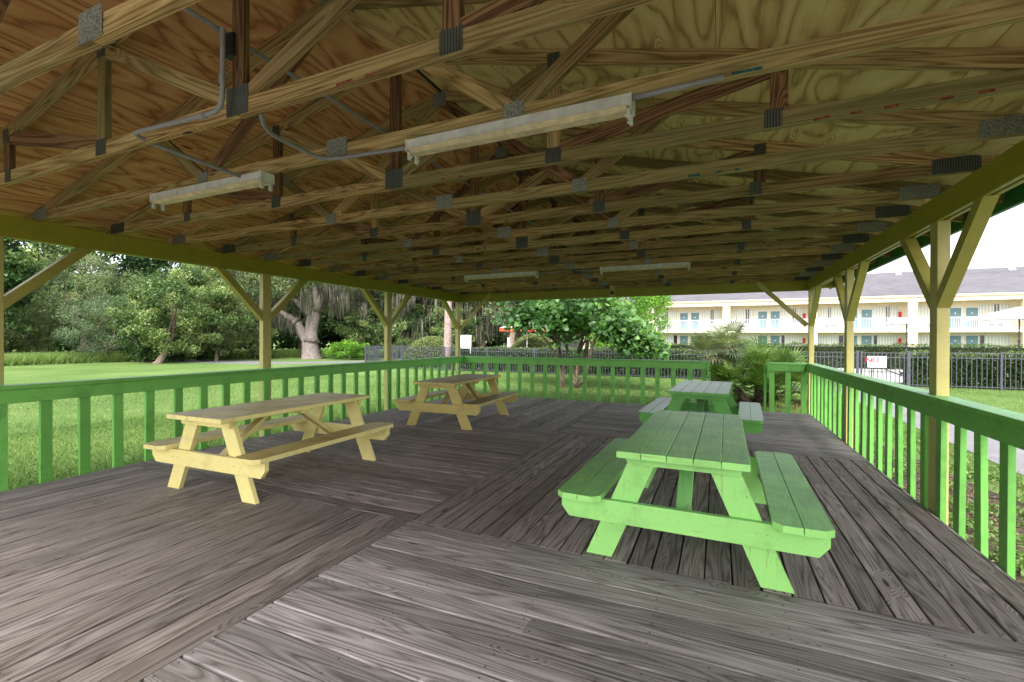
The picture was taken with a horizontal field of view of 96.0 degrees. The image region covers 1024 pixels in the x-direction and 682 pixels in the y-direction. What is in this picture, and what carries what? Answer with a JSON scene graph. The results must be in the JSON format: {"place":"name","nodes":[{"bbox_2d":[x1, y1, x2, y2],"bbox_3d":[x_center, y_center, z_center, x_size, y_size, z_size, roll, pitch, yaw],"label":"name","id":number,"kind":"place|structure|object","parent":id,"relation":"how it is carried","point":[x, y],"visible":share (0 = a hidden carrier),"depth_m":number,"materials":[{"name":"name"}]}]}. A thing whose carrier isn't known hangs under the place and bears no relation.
{"place":"outdoors","nodes":[
{"label":"outdoors","id":0,"kind":"place"},
{"bbox_2d":[4,348,323,365],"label":"tall grass","id":1,"kind":"structure","parent":0,"point":[31,358],"depth_m":29.93,"materials":[{"name":"green plant"}]},
{"bbox_2d":[134,360,383,363],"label":"road","id":2,"kind":"structure","parent":0,"point":[230,362],"depth_m":31.44,"materials":[{"name":"grey asphalt"}]},
{"bbox_2d":[0,397,1023,681],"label":"deck floor","id":3,"kind":"structure","parent":0,"point":[436,547],"depth_m":2.66,"materials":[{"name":"grey wood"}]},
{"bbox_2d":[144,392,392,503],"bbox_3d":[-2.364,0.995,4.744,1.490,0.710,1.807,0,0,23],"label":"picnic table","id":4,"kind":"object","parent":3,"relation":"on","point":[238,462],"visible":1,"depth_m":4.23,"materials":[{"name":"yellow paint"}]},
{"bbox_2d":[394,374,518,429],"bbox_3d":[-0.871,0.985,7.857,1.490,0.711,1.804,0,0,22],"label":"picnic table","id":5,"kind":"object","parent":3,"relation":"on","point":[459,407],"visible":1,"depth_m":7.30,"materials":[{"name":"yellow paint"}]},
{"bbox_2d":[558,410,834,593],"bbox_3d":[1.328,1.013,3.430,1.490,0.710,1.803,0,0,25],"label":"picnic table","id":6,"kind":"object","parent":3,"relation":"on","point":[686,444],"visible":1,"depth_m":2.83,"materials":[{"name":"green paint"}]},
{"bbox_2d":[638,380,763,433],"bbox_3d":[2.744,1.002,6.627,1.490,0.711,1.803,0,0,27],"label":"picnic table","id":7,"kind":"object","parent":3,"relation":"on","point":[718,394],"visible":0.74,"depth_m":6.20,"materials":[{"name":"green paint"}]},
{"bbox_2d":[4,341,1023,575],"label":"ground","id":8,"kind":"structure","parent":0,"point":[22,374],"depth_m":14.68,"materials":[{"name":"green plant"}]},
{"bbox_2d":[4,238,43,322],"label":"broadleaf tree","id":9,"kind":"object","parent":8,"relation":"on","point":[14,275],"visible":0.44,"depth_m":29.37,"materials":[{"name":"green plant"}]},
{"bbox_2d":[4,300,74,353],"bbox_3d":[-34.398,-0.853,31.777,5.146,4.736,5.830,0,0,24],"label":"orange tipped shrub","id":10,"kind":"object","parent":8,"relation":"on","point":[41,343],"visible":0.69,"depth_m":32.42,"materials":[{"name":"brown plant"}]},
{"bbox_2d":[4,238,117,352],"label":"background tree","id":11,"kind":"object","parent":8,"relation":"on","point":[36,246],"visible":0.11,"depth_m":42.63,"materials":[{"name":"green plant"}]},
{"bbox_2d":[4,275,140,352],"bbox_3d":[-38.887,-2.193,41.061,11.109,7.315,11.899,0,0,2],"label":"background tree","id":12,"kind":"object","parent":8,"relation":"on","point":[23,329],"visible":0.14,"depth_m":39.27,"materials":[{"name":"green plant"}]},
{"bbox_2d":[20,246,163,351],"bbox_3d":[-31.264,-2.843,34.108,7.445,8.746,9.075,0,0,24],"label":"feathery tree","id":13,"kind":"object","parent":8,"relation":"on","point":[66,299],"visible":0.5,"depth_m":32.95,"materials":[{"name":"green plant"}]},
{"bbox_2d":[51,293,140,356],"bbox_3d":[-27.476,-0.885,31.370,4.911,4.842,6.198,0,0,24],"label":"blue green shrub","id":14,"kind":"object","parent":8,"relation":"on","point":[108,346],"visible":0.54,"depth_m":30.06,"materials":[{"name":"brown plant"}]},
{"bbox_2d":[38,245,168,350],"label":"background tree","id":15,"kind":"object","parent":8,"relation":"on","point":[114,257],"visible":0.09,"depth_m":45.48,"materials":[{"name":"green plant"}]},
{"bbox_2d":[105,302,177,362],"bbox_3d":[-24.928,-0.550,31.128,3.715,4.297,3.400,0,0,3],"label":"blue green shrub","id":16,"kind":"object","parent":8,"relation":"on","point":[165,323],"visible":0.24,"depth_m":30.88,"materials":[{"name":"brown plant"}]},
{"bbox_2d":[97,256,219,290],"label":"background tree","id":17,"kind":"object","parent":8,"relation":"on","point":[130,267],"visible":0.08,"depth_m":47.66,"materials":[{"name":"green plant"}]},
{"bbox_2d":[116,330,223,361],"bbox_3d":[-23.379,0.372,32.314,3.628,2.451,6.512,0,0,24],"label":"undergrowth shrub","id":18,"kind":"object","parent":8,"relation":"on","point":[173,357],"visible":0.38,"depth_m":30.98,"materials":[{"name":"green plant"}]},
{"bbox_2d":[104,263,253,363],"bbox_3d":[-22.179,-1.903,31.356,6.837,7.268,8.666,0,0,24],"label":"tree","id":19,"kind":"object","parent":8,"relation":"on","point":[146,318],"visible":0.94,"depth_m":29.61,"materials":[{"name":"green plant"}]},
{"bbox_2d":[134,272,254,347],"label":"background tree","id":20,"kind":"object","parent":8,"relation":"on","point":[163,310],"visible":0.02,"depth_m":44.17,"materials":[{"name":"green plant"}]},
{"bbox_2d":[178,292,254,360],"bbox_3d":[-21.467,-1.048,33.584,4.677,5.215,4.426,0,0,-23],"label":"broad shrub","id":21,"kind":"object","parent":8,"relation":"on","point":[228,343],"visible":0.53,"depth_m":33.06,"materials":[{"name":"green plant"}]},
{"bbox_2d":[159,263,280,338],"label":"broadleaf tree","id":22,"kind":"object","parent":8,"relation":"on","point":[235,274],"visible":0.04,"depth_m":40.21,"materials":[{"name":"green plant"}]},
{"bbox_2d":[208,335,238,358],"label":"young shrub","id":23,"kind":"object","parent":8,"relation":"on","point":[222,357],"visible":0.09,"depth_m":35.68,"materials":[{"name":"green plant"}]},
{"bbox_2d":[239,315,278,358],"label":"young shrub","id":24,"kind":"object","parent":8,"relation":"on","point":[254,349],"visible":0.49,"depth_m":36.11,"materials":[{"name":"green plant"}]},
{"bbox_2d":[233,276,297,348],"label":"background tree","id":25,"kind":"object","parent":8,"relation":"on","point":[249,294],"visible":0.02,"depth_m":53.84,"materials":[{"name":"green plant"}]},
{"bbox_2d":[4,274,579,351],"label":"woods","id":26,"kind":"object","parent":8,"relation":"on","point":[487,344],"depth_m":58.43,"materials":[{"name":"green plant"}]},
{"bbox_2d":[248,279,349,349],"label":"background tree","id":27,"kind":"object","parent":8,"relation":"on","point":[282,336],"visible":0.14,"depth_m":47.08,"materials":[{"name":"green plant"}]},
{"bbox_2d":[237,271,370,358],"bbox_3d":[-16.210,-4.578,36.791,12.785,12.567,13.999,0,0,24],"label":"moss oak","id":28,"kind":"object","parent":8,"relation":"on","point":[311,308],"visible":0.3,"depth_m":36.70,"materials":[{"name":"grey plant"}]},
{"bbox_2d":[300,289,345,343],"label":"background tree","id":29,"kind":"object","parent":8,"relation":"on","point":[336,338],"visible":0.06,"depth_m":55.97,"materials":[{"name":"green plant"}]},
{"bbox_2d":[322,338,383,359],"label":"young shrub","id":30,"kind":"object","parent":8,"relation":"on","point":[349,348],"visible":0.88,"depth_m":35.57,"materials":[{"name":"green plant"}]},
{"bbox_2d":[321,291,393,354],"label":"background tree","id":31,"kind":"object","parent":8,"relation":"on","point":[340,320],"visible":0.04,"depth_m":46.31,"materials":[{"name":"green plant"}]},
{"bbox_2d":[335,306,394,357],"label":"vine thicket","id":32,"kind":"object","parent":8,"relation":"on","point":[344,331],"visible":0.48,"depth_m":38.05,"materials":[{"name":"plant"}]},
{"bbox_2d":[334,288,433,356],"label":"mossy tree","id":33,"kind":"object","parent":8,"relation":"on","point":[375,294],"visible":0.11,"depth_m":40.31,"materials":[{"name":"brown plant"}]},
{"bbox_2d":[370,304,427,357],"bbox_3d":[-9.723,-0.768,38.994,5.115,4.915,4.828,0,0,24],"label":"vine thicket","id":34,"kind":"object","parent":8,"relation":"on","point":[397,335],"visible":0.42,"depth_m":37.92,"materials":[{"name":"green plant"}]},
{"bbox_2d":[365,345,442,370],"bbox_3d":[-6.018,0.916,25.254,5.712,1.310,0.060,0,0,30],"label":"metal fence","id":35,"kind":"object","parent":8,"relation":"on","point":[402,352],"visible":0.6,"depth_m":25.23,"materials":[{"name":"black metal"}]},
{"bbox_2d":[369,344,454,361],"bbox_3d":[-5.966,0.882,32.503,0.060,1.310,12.580,0,0,24],"label":"metal fence","id":36,"kind":"object","parent":8,"relation":"on","point":[393,352],"visible":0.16,"depth_m":29.06,"materials":[{"name":"black metal"}]},
{"bbox_2d":[379,291,461,341],"bbox_3d":[-7.193,-2.997,39.555,7.930,9.140,7.666,0,0,24],"label":"mossy tree","id":37,"kind":"object","parent":8,"relation":"on","point":[424,310],"visible":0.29,"depth_m":38.56,"materials":[{"name":"green plant"}]},
{"bbox_2d":[404,336,453,367],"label":"domed bush","id":38,"kind":"object","parent":8,"relation":"on","point":[432,342],"visible":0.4,"depth_m":26.81,"materials":[{"name":"green plant"}]},
{"bbox_2d":[401,300,485,346],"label":"background tree","id":39,"kind":"object","parent":8,"relation":"on","point":[442,334],"depth_m":45.38,"materials":[{"name":"green plant"}]},
{"bbox_2d":[443,301,451,369],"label":"cabbage palm","id":40,"kind":"object","parent":8,"relation":"on","point":[447,330],"visible":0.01,"depth_m":24.70,"materials":[{"name":"brown plant"}]},
{"bbox_2d":[427,300,485,343],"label":"vine thicket","id":41,"kind":"object","parent":8,"relation":"on","point":[438,333],"visible":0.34,"depth_m":38.28,"materials":[{"name":"green plant"}]},
{"bbox_2d":[461,335,470,352],"bbox_3d":[-2.380,0.166,23.532,0.680,0.930,0.052,0,0,24],"label":"rules sign","id":42,"kind":"object","parent":8,"relation":"on","point":[465,340],"visible":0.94,"depth_m":23.48,"materials":[{"name":"white metal"}]},
{"bbox_2d":[452,301,505,346],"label":"mossy tree","id":43,"kind":"object","parent":8,"relation":"on","point":[483,324],"visible":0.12,"depth_m":38.98,"materials":[{"name":"green plant"}]},
{"bbox_2d":[0,0,1023,579],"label":"picnic pavilion","id":44,"kind":"structure","parent":8,"relation":"on","point":[812,148],"depth_m":3.61,"materials":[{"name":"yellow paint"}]},
{"bbox_2d":[133,27,240,177],"bbox_3d":[-1.934,-1.383,2.717,1.049,0.452,0.522,1,1,64],"label":"conduit","id":45,"kind":"object","parent":44,"relation":"attached to","point":[216,109],"visible":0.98,"depth_m":2.47,"materials":[{"name":"grey plastic"}]},
{"bbox_2d":[150,170,274,210],"bbox_3d":[-2.311,-1.129,3.506,1.298,0.114,0.116,0,0,24],"label":"strip light","id":46,"kind":"object","parent":44,"relation":"attached to","point":[261,179],"visible":1,"depth_m":3.42,"materials":[{"name":"white metal"}]},
{"bbox_2d":[226,32,235,61],"bbox_3d":[-1.472,-1.554,2.449,0.070,0.115,0.080,0,0,24],"label":"junction box","id":47,"kind":"object","parent":44,"relation":"attached to","point":[230,45],"visible":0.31,"depth_m":2.41,"materials":[{"name":"black plastic"}]},
{"bbox_2d":[258,113,404,160],"bbox_3d":[-1.058,-1.187,2.758,0.799,0.115,0.446,0,0,-24],"label":"conduit","id":48,"kind":"object","parent":44,"relation":"attached to","point":[301,149],"visible":0.85,"depth_m":2.79,"materials":[{"name":"grey plastic"}]},
{"bbox_2d":[182,7,581,254],"bbox_3d":[-0.405,-1.619,4.885,0.024,0.035,10.400,0,0,24],"label":"conduit","id":49,"kind":"object","parent":44,"relation":"attached to","point":[193,13],"visible":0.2,"depth_m":3.03,"materials":[{"name":"grey plastic"}]},
{"bbox_2d":[464,271,538,281],"bbox_3d":[-0.207,-1.145,8.215,1.418,0.114,0.116,0,0,24],"label":"strip light","id":50,"kind":"object","parent":44,"relation":"attached to","point":[501,275],"visible":1,"depth_m":8.16,"materials":[{"name":"white metal"}]},
{"bbox_2d":[405,92,634,164],"bbox_3d":[-0.010,-1.117,2.478,1.298,0.114,0.116,0,0,24],"label":"strip light","id":51,"kind":"object","parent":44,"relation":"attached to","point":[600,110],"visible":0.99,"depth_m":2.40,"materials":[{"name":"white metal"}]},
{"bbox_2d":[537,269,599,273],"bbox_3d":[0.924,-1.203,7.669,1.100,0.116,0.021,0,0,24],"label":"conduit","id":52,"kind":"object","parent":44,"relation":"attached to","point":[567,269],"visible":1,"depth_m":7.67,"materials":[{"name":"grey plastic"}]},
{"bbox_2d":[600,262,689,274],"bbox_3d":[2.058,-1.133,7.204,1.358,0.114,0.116,0,0,24],"label":"strip light","id":53,"kind":"object","parent":44,"relation":"attached to","point":[647,267],"visible":1,"depth_m":7.15,"materials":[{"name":"white metal"}]},
{"bbox_2d":[632,74,723,100],"bbox_3d":[0.749,-1.153,2.099,0.396,0.035,0.025,0,0,24],"label":"conduit","id":54,"kind":"object","parent":44,"relation":"attached to","point":[703,81],"visible":1,"depth_m":2.09,"materials":[{"name":"grey plastic"}]},
{"bbox_2d":[479,299,555,346],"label":"mossy tree","id":55,"kind":"object","parent":8,"relation":"on","point":[494,308],"visible":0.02,"depth_m":36.95,"materials":[{"name":"green plant"}]},
{"bbox_2d":[512,333,554,350],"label":"domed bush","id":56,"kind":"object","parent":8,"relation":"on","point":[532,340],"visible":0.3,"depth_m":26.56,"materials":[{"name":"green plant"}]},
{"bbox_2d":[488,289,670,387],"bbox_3d":[2.115,-0.870,15.883,6.489,5.100,4.516,0,0,24],"label":"redbud tree","id":57,"kind":"object","parent":8,"relation":"on","point":[618,322],"visible":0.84,"depth_m":14.74,"materials":[{"name":"green plant"}]},
{"bbox_2d":[450,345,754,379],"bbox_3d":[3.769,0.907,21.451,15.184,1.393,0.984,0,0,24],"label":"hedge","id":58,"kind":"object","parent":8,"relation":"on","point":[620,371],"visible":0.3,"depth_m":21.17,"materials":[{"name":"green plant"}]},
{"bbox_2d":[583,295,674,347],"bbox_3d":[7.668,-1.787,31.111,6.543,7.254,6.090,0,0,24],"label":"tree","id":59,"kind":"object","parent":8,"relation":"on","point":[643,307],"visible":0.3,"depth_m":29.44,"materials":[{"name":"green plant"}]},
{"bbox_2d":[443,346,857,383],"bbox_3d":[4.488,0.974,20.232,17.560,1.310,0.060,0,0,24],"label":"metal fence","id":60,"kind":"object","parent":8,"relation":"on","point":[562,352],"visible":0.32,"depth_m":21.31,"materials":[{"name":"black metal"}]},
{"bbox_2d":[854,351,909,385],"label":"metal gate","id":61,"kind":"structure","parent":60,"relation":"attached to","point":[908,366],"depth_m":16.33,"materials":[{"name":"black metal"}]},
{"bbox_2d":[866,356,885,367],"bbox_3d":[13.020,0.744,16.473,0.586,0.400,0.010,0,0,24],"label":"pool sign","id":62,"kind":"object","parent":61,"relation":"attached to","point":[875,361],"visible":1,"depth_m":16.47,"materials":[{"name":"white metal"}]},
{"bbox_2d":[679,317,756,381],"bbox_3d":[5.898,0.496,13.152,2.262,2.386,2.294,0,0,-5],"label":"fan palm","id":63,"kind":"object","parent":8,"relation":"on","point":[719,342],"visible":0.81,"depth_m":12.90,"materials":[{"name":"green plant"}]},
{"bbox_2d":[694,333,827,407],"bbox_3d":[6.524,0.899,12.140,3.552,2.250,2.444,0,0,24],"label":"palmetto clump","id":64,"kind":"object","parent":8,"relation":"on","point":[753,366],"visible":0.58,"depth_m":11.88,"materials":[{"name":"green plant"}]},
{"bbox_2d":[503,343,1023,347],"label":"metal fence","id":65,"kind":"object","parent":8,"relation":"on","point":[562,345],"visible":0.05,"depth_m":29.69,"materials":[{"name":"black metal"}]},
{"bbox_2d":[695,393,841,412],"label":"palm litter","id":66,"kind":"object","parent":8,"relation":"on","point":[737,402],"visible":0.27,"depth_m":11.73,"materials":[{"name":"brown plant"}]},
{"bbox_2d":[567,266,1023,348],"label":"motel","id":67,"kind":"structure","parent":8,"relation":"on","point":[888,297],"depth_m":48.01,"materials":[{"name":"beige paint"}]},
{"bbox_2d":[656,311,677,323],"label":"window","id":68,"kind":"structure","parent":67,"relation":"in","point":[673,315],"depth_m":55.93,"materials":[{"name":"white glass"}]},
{"bbox_2d":[661,335,677,343],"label":"window","id":69,"kind":"structure","parent":67,"relation":"in","point":[673,339],"depth_m":55.93,"materials":[{"name":"white glass"}]},
{"bbox_2d":[679,312,688,328],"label":"door","id":70,"kind":"structure","parent":67,"relation":"in","point":[682,315],"depth_m":55.32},
{"bbox_2d":[679,335,688,344],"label":"door","id":71,"kind":"structure","parent":67,"relation":"in","point":[682,338],"depth_m":55.36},
{"bbox_2d":[690,312,699,328],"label":"door","id":72,"kind":"structure","parent":67,"relation":"in","point":[693,315],"depth_m":54.82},
{"bbox_2d":[700,310,720,323],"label":"window","id":73,"kind":"structure","parent":67,"relation":"in","point":[707,315],"depth_m":54.16,"materials":[{"name":"white glass"}]},
{"bbox_2d":[731,309,755,323],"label":"window","id":74,"kind":"structure","parent":67,"relation":"in","point":[741,314],"depth_m":52.70,"materials":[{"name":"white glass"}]},
{"bbox_2d":[737,335,755,343],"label":"window","id":75,"kind":"structure","parent":67,"relation":"in","point":[744,336],"depth_m":52.54,"materials":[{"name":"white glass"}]},
{"bbox_2d":[757,311,767,329],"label":"door","id":76,"kind":"structure","parent":67,"relation":"in","point":[760,314],"depth_m":51.95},
{"bbox_2d":[757,335,767,344],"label":"door","id":77,"kind":"structure","parent":67,"relation":"in","point":[758,336],"depth_m":51.96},
{"bbox_2d":[770,335,779,344],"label":"door","id":78,"kind":"structure","parent":67,"relation":"in","point":[775,338],"depth_m":51.46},
{"bbox_2d":[770,310,780,329],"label":"door","id":79,"kind":"structure","parent":67,"relation":"in","point":[773,314],"depth_m":51.43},
{"bbox_2d":[781,335,803,344],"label":"window","id":80,"kind":"structure","parent":67,"relation":"in","point":[785,339],"depth_m":50.81,"materials":[{"name":"white glass"}]},
{"bbox_2d":[781,308,804,322],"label":"window","id":81,"kind":"structure","parent":67,"relation":"in","point":[784,314],"depth_m":50.81,"materials":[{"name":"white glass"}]},
{"bbox_2d":[817,307,842,322],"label":"window","id":82,"kind":"structure","parent":67,"relation":"in","point":[822,313],"depth_m":49.35,"materials":[{"name":"white glass"}]},
{"bbox_2d":[817,335,843,345],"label":"window","id":83,"kind":"structure","parent":67,"relation":"in","point":[828,339],"depth_m":49.35,"materials":[{"name":"white glass"}]},
{"bbox_2d":[854,309,857,327],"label":"door","id":84,"kind":"structure","parent":67,"relation":"in","point":[856,316],"depth_m":48.39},
{"bbox_2d":[854,335,857,346],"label":"door","id":85,"kind":"structure","parent":67,"relation":"in","point":[855,336],"depth_m":48.40,"materials":[{"name":"white"}]},
{"bbox_2d":[860,309,872,327],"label":"door","id":86,"kind":"structure","parent":67,"relation":"in","point":[864,313],"depth_m":48.05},
{"bbox_2d":[860,335,872,346],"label":"door","id":87,"kind":"structure","parent":67,"relation":"in","point":[864,339],"depth_m":48.05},
{"bbox_2d":[873,306,899,322],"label":"window","id":88,"kind":"structure","parent":67,"relation":"in","point":[887,312],"depth_m":47.41,"materials":[{"name":"white glass"}]},
{"bbox_2d":[873,335,899,346],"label":"window","id":89,"kind":"structure","parent":67,"relation":"in","point":[877,339],"depth_m":47.42,"materials":[{"name":"white glass"}]},
{"bbox_2d":[918,306,929,321],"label":"window","id":90,"kind":"structure","parent":67,"relation":"in","point":[923,311],"depth_m":46.13,"materials":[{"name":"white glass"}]},
{"bbox_2d":[918,335,929,345],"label":"window","id":91,"kind":"structure","parent":67,"relation":"in","point":[923,339],"depth_m":46.17,"materials":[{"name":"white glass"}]},
{"bbox_2d":[950,307,961,328],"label":"door","id":92,"kind":"structure","parent":67,"relation":"in","point":[955,312],"depth_m":45.15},
{"bbox_2d":[950,335,961,346],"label":"door","id":93,"kind":"structure","parent":67,"relation":"in","point":[954,339],"depth_m":45.13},
{"bbox_2d":[965,307,978,328],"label":"door","id":94,"kind":"structure","parent":67,"relation":"in","point":[970,312],"depth_m":44.67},
{"bbox_2d":[965,335,978,347],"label":"door","id":95,"kind":"structure","parent":67,"relation":"in","point":[972,339],"depth_m":44.65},
{"bbox_2d":[979,304,1010,321],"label":"window","id":96,"kind":"structure","parent":67,"relation":"in","point":[984,309],"depth_m":44.08,"materials":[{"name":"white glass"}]},
{"bbox_2d":[979,335,1010,347],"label":"window","id":97,"kind":"structure","parent":67,"relation":"in","point":[1005,340],"depth_m":43.98,"materials":[{"name":"white glass"}]},
{"bbox_2d":[613,341,1023,369],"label":"hedge","id":98,"kind":"object","parent":8,"relation":"on","point":[830,349],"visible":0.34,"depth_m":26.26,"materials":[{"name":"green plant"}]},
{"bbox_2d":[859,441,1023,586],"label":"soil strip","id":99,"kind":"object","parent":8,"relation":"on","point":[1018,574],"visible":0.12,"depth_m":4.48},
{"bbox_2d":[523,382,1023,584],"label":"leaf litter","id":100,"kind":"object","parent":99,"relation":"on","point":[968,491],"visible":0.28,"depth_m":5.07,"materials":[{"name":"plant"}]},
{"bbox_2d":[859,434,1023,579],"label":"weeds","id":101,"kind":"object","parent":99,"relation":"on","point":[1019,562],"visible":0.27,"depth_m":4.38,"materials":[{"name":"green plant"}]},
{"bbox_2d":[897,349,1023,389],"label":"hedge","id":102,"kind":"object","parent":8,"relation":"on","point":[969,370],"visible":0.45,"depth_m":15.87,"materials":[{"name":"green plant"}]},
{"bbox_2d":[909,351,1023,390],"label":"metal fence","id":103,"kind":"object","parent":8,"relation":"on","point":[1001,387],"visible":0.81,"depth_m":15.40,"materials":[{"name":"black metal"}]},
{"bbox_2d":[9,203,1023,334],"label":"sky","id":104,"kind":"structure","parent":0,"point":[1001,244],"materials":[{"name":"white"}]},
{"bbox_2d":[827,367,902,382],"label":"pool deck","id":105,"kind":"structure","parent":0,"point":[884,375],"depth_m":22.68,"materials":[{"name":"concrete"}]},
{"bbox_2d":[499,324,545,343],"bbox_3d":[0.803,0.205,24.723,2.772,2.680,2.772,0,0,29],"label":"patio umbrella","id":106,"kind":"object","parent":105,"relation":"on","point":[501,329],"visible":0.22,"depth_m":24.65,"materials":[{"name":"red fabric"}]},
{"bbox_2d":[877,317,929,374],"bbox_3d":[18.784,0.226,21.948,2.125,2.780,2.125,0,0,-16],"label":"patio umbrella","id":107,"kind":"object","parent":105,"relation":"on","point":[906,321],"visible":0.83,"depth_m":21.75,"materials":[{"name":"white fabric"}]},
{"bbox_2d":[963,305,1023,357],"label":"patio umbrella","id":108,"kind":"object","parent":105,"relation":"on","point":[1015,314],"visible":0.88,"depth_m":18.39,"materials":[{"name":"white fabric"}]},
{"bbox_2d":[827,384,1023,475],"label":"path","id":109,"kind":"structure","parent":0,"point":[993,450],"depth_m":7.43,"materials":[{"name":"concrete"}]},
{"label":"car park","id":110,"kind":"structure","parent":0,"visible":0},
{"bbox_2d":[488,307,528,341],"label":"background tree","id":111,"kind":"object","parent":110,"relation":"on","point":[506,335],"visible":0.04,"depth_m":53.95,"materials":[{"name":"green plant"}]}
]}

